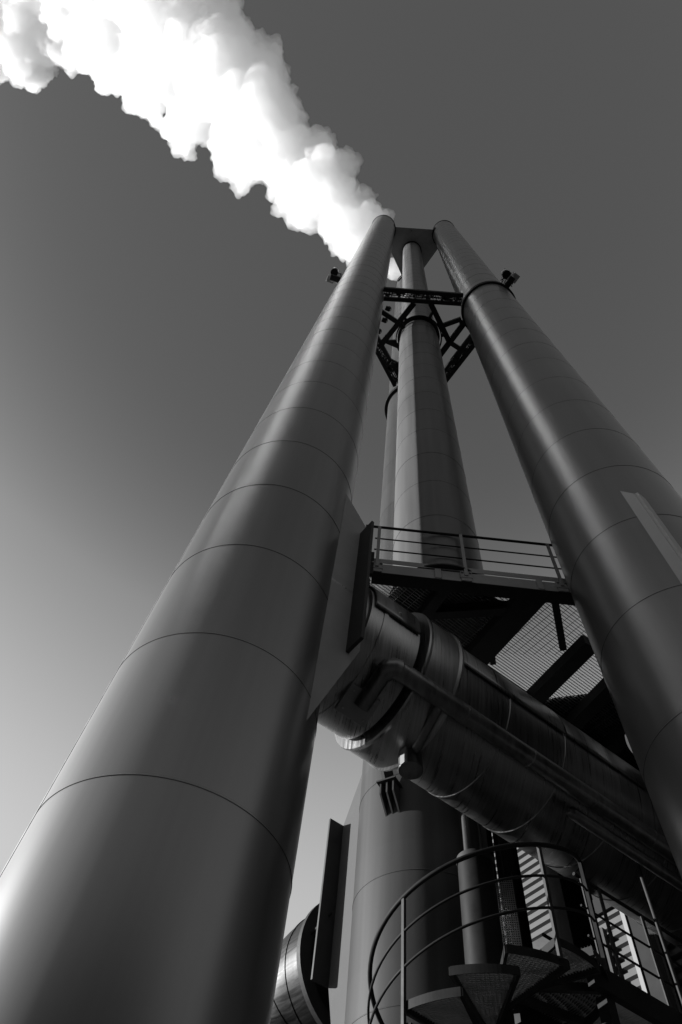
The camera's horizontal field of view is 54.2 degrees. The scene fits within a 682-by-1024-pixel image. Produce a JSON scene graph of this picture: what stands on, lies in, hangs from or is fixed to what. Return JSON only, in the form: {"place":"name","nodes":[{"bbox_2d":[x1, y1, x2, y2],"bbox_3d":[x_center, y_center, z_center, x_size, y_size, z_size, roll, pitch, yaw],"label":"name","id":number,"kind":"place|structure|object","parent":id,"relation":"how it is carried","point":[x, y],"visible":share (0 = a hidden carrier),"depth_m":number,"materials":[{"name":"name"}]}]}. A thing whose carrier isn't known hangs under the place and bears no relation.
{"place":"outdoors","nodes":[
{"label":"outdoors","id":0,"kind":"place"},
{"bbox_2d":[0,0,681,938],"label":"sky","id":1,"kind":"structure","parent":0,"point":[183,183],"materials":[{"name":"grey"}]},
{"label":"yard paving","id":2,"kind":"structure","parent":0,"visible":0},
{"bbox_2d":[0,215,394,1023],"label":"chimney","id":3,"kind":"object","parent":2,"relation":"on","point":[146,875],"visible":1,"depth_m":4.75,"materials":[{"name":"paint"}]},
{"bbox_2d":[326,267,342,283],"bbox_3d":[-0.234,-9.994,28.152,0.659,1.869,0.618,10,-62,0],"label":"warning lamp","id":4,"kind":"object","parent":3,"relation":"attached to","point":[333,276],"visible":0.95,"depth_m":27.74,"materials":[{"name":"metal"}]},
{"bbox_2d":[391,224,437,280],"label":"tie plate","id":5,"kind":"object","parent":3,"relation":"attached to","point":[424,239],"visible":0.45,"depth_m":52.80,"materials":[{"name":"paint"}]},
{"bbox_2d":[270,904,331,1023],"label":"elbow duct","id":6,"kind":"object","parent":2,"relation":"on","point":[301,996],"visible":0.31,"depth_m":8.97,"materials":[{"name":"metal"}]},
{"bbox_2d":[311,275,487,1023],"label":"chimney","id":7,"kind":"object","parent":2,"relation":"on","point":[378,863],"visible":0.27,"depth_m":8.67,"materials":[{"name":"paint"}]},
{"bbox_2d":[376,770,402,815],"bbox_3d":[0.647,3.614,10.039,0.641,1.892,0.373,41,-66,-15],"label":"support bracket","id":8,"kind":"object","parent":7,"relation":"attached to","point":[389,785],"visible":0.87,"depth_m":9.51,"materials":[{"name":"metal"}]},
{"bbox_2d":[366,524,639,770],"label":"maintenance platform","id":9,"kind":"structure","parent":7,"relation":"attached to","point":[592,713],"depth_m":10.02,"materials":[{"name":"paint"}]},
{"bbox_2d":[496,871,522,946],"bbox_3d":[2.139,5.750,8.204,0.322,2.800,0.060,-7,-64,9],"label":"cable ladder","id":10,"kind":"object","parent":7,"relation":"attached to","point":[510,916],"visible":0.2,"depth_m":8.89,"materials":[{"name":"metal"}]},
{"bbox_2d":[388,241,492,648],"bbox_3d":[3.604,-9.788,31.960,1.680,49.270,1.680,10,-62,0],"label":"pipe","id":11,"kind":"object","parent":2,"relation":"on","point":[431,492],"visible":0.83,"depth_m":13.66,"materials":[{"name":"metal"}]},
{"bbox_2d":[367,842,608,1023],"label":"spiral staircase","id":12,"kind":"structure","parent":2,"relation":"on","point":[494,980],"depth_m":6.23,"materials":[{"name":"black metal"}]},
{"bbox_2d":[461,812,470,849],"bbox_3d":[1.624,4.481,8.443,0.098,5.100,0.100,10,-62,0],"label":"riser pipe","id":13,"kind":"object","parent":12,"relation":"on","point":[466,831],"depth_m":8.84,"materials":[{"name":"metal"}]},
{"bbox_2d":[486,829,504,943],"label":"steel column","id":14,"kind":"structure","parent":2,"relation":"on","point":[489,838],"depth_m":10.29,"materials":[{"name":"black metal"}]},
{"bbox_2d":[492,832,532,947],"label":"steel column","id":15,"kind":"structure","parent":2,"relation":"on","point":[507,861],"depth_m":9.71,"materials":[{"name":"black metal"}]},
{"bbox_2d":[433,220,681,877],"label":"chimney","id":16,"kind":"object","parent":2,"relation":"on","point":[607,498],"visible":0.97,"depth_m":8.85,"materials":[{"name":"paint"}]},
{"bbox_2d":[376,287,474,386],"bbox_3d":[3.268,-6.666,26.088,4.210,0.440,4.025,10,-62,0],"label":"bracing frame","id":17,"kind":"object","parent":16,"relation":"attached to","point":[455,361],"visible":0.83,"depth_m":25.79,"materials":[{"name":"black paint"}]},
{"bbox_2d":[500,268,519,287],"bbox_3d":[6.322,-8.807,25.087,0.660,1.869,0.604,10,-62,0],"label":"warning lamp","id":18,"kind":"object","parent":16,"relation":"attached to","point":[509,279],"visible":0.99,"depth_m":24.70,"materials":[{"name":"metal"}]},
{"bbox_2d":[545,865,609,970],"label":"steel column","id":19,"kind":"structure","parent":2,"relation":"on","point":[574,928],"depth_m":8.92,"materials":[{"name":"black metal"}]},
{"bbox_2d":[491,831,681,1012],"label":"industrial building","id":20,"kind":"structure","parent":2,"relation":"on","point":[632,949],"depth_m":10.24,"materials":[{"name":"paint"}]},
{"bbox_2d":[317,578,681,949],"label":"flue duct","id":21,"kind":"object","parent":20,"relation":"attached to","point":[474,776],"visible":0.73,"depth_m":7.89,"materials":[{"name":"metal"}]},
{"bbox_2d":[334,682,380,727],"bbox_3d":[0.181,2.100,7.271,0.400,0.222,0.317,36,-65,-13],"label":"inspection door","id":22,"kind":"structure","parent":21,"relation":"in","point":[346,706],"depth_m":7.23,"materials":[{"name":"paint"}]},
{"bbox_2d":[354,658,676,865],"bbox_3d":[2.865,3.732,8.082,6.672,0.878,0.981,36,-65,-13],"label":"insulated pipe","id":23,"kind":"object","parent":21,"relation":"attached to","point":[440,699],"visible":0.98,"depth_m":7.41,"materials":[{"name":"metal"}]},
{"bbox_2d":[566,806,681,891],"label":"insulated pipe","id":24,"kind":"object","parent":20,"relation":"attached to","point":[615,841],"visible":1,"depth_m":7.86,"materials":[{"name":"black metal"}]},
{"bbox_2d":[624,731,632,752],"bbox_3d":[5.422,3.584,9.649,2.300,1.280,1.280,36,-65,-13],"label":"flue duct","id":25,"kind":"object","parent":20,"relation":"attached to","point":[627,742],"visible":0.02,"depth_m":9.64,"materials":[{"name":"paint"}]},
{"bbox_2d":[628,917,678,1011],"bbox_3d":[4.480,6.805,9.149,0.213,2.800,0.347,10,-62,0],"label":"door","id":26,"kind":"structure","parent":20,"relation":"in","point":[655,988],"depth_m":9.65,"materials":[{"name":"grey paint"}]},
{"bbox_2d":[513,872,681,1023],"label":"walkway","id":27,"kind":"structure","parent":2,"relation":"on","point":[621,1000],"depth_m":6.70,"materials":[{"name":"black paint"}]},
{"bbox_2d":[634,861,681,1003],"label":"railing post","id":28,"kind":"object","parent":27,"relation":"attached to","point":[672,970],"visible":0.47,"depth_m":7.33,"materials":[{"name":"metal"}]}
]}

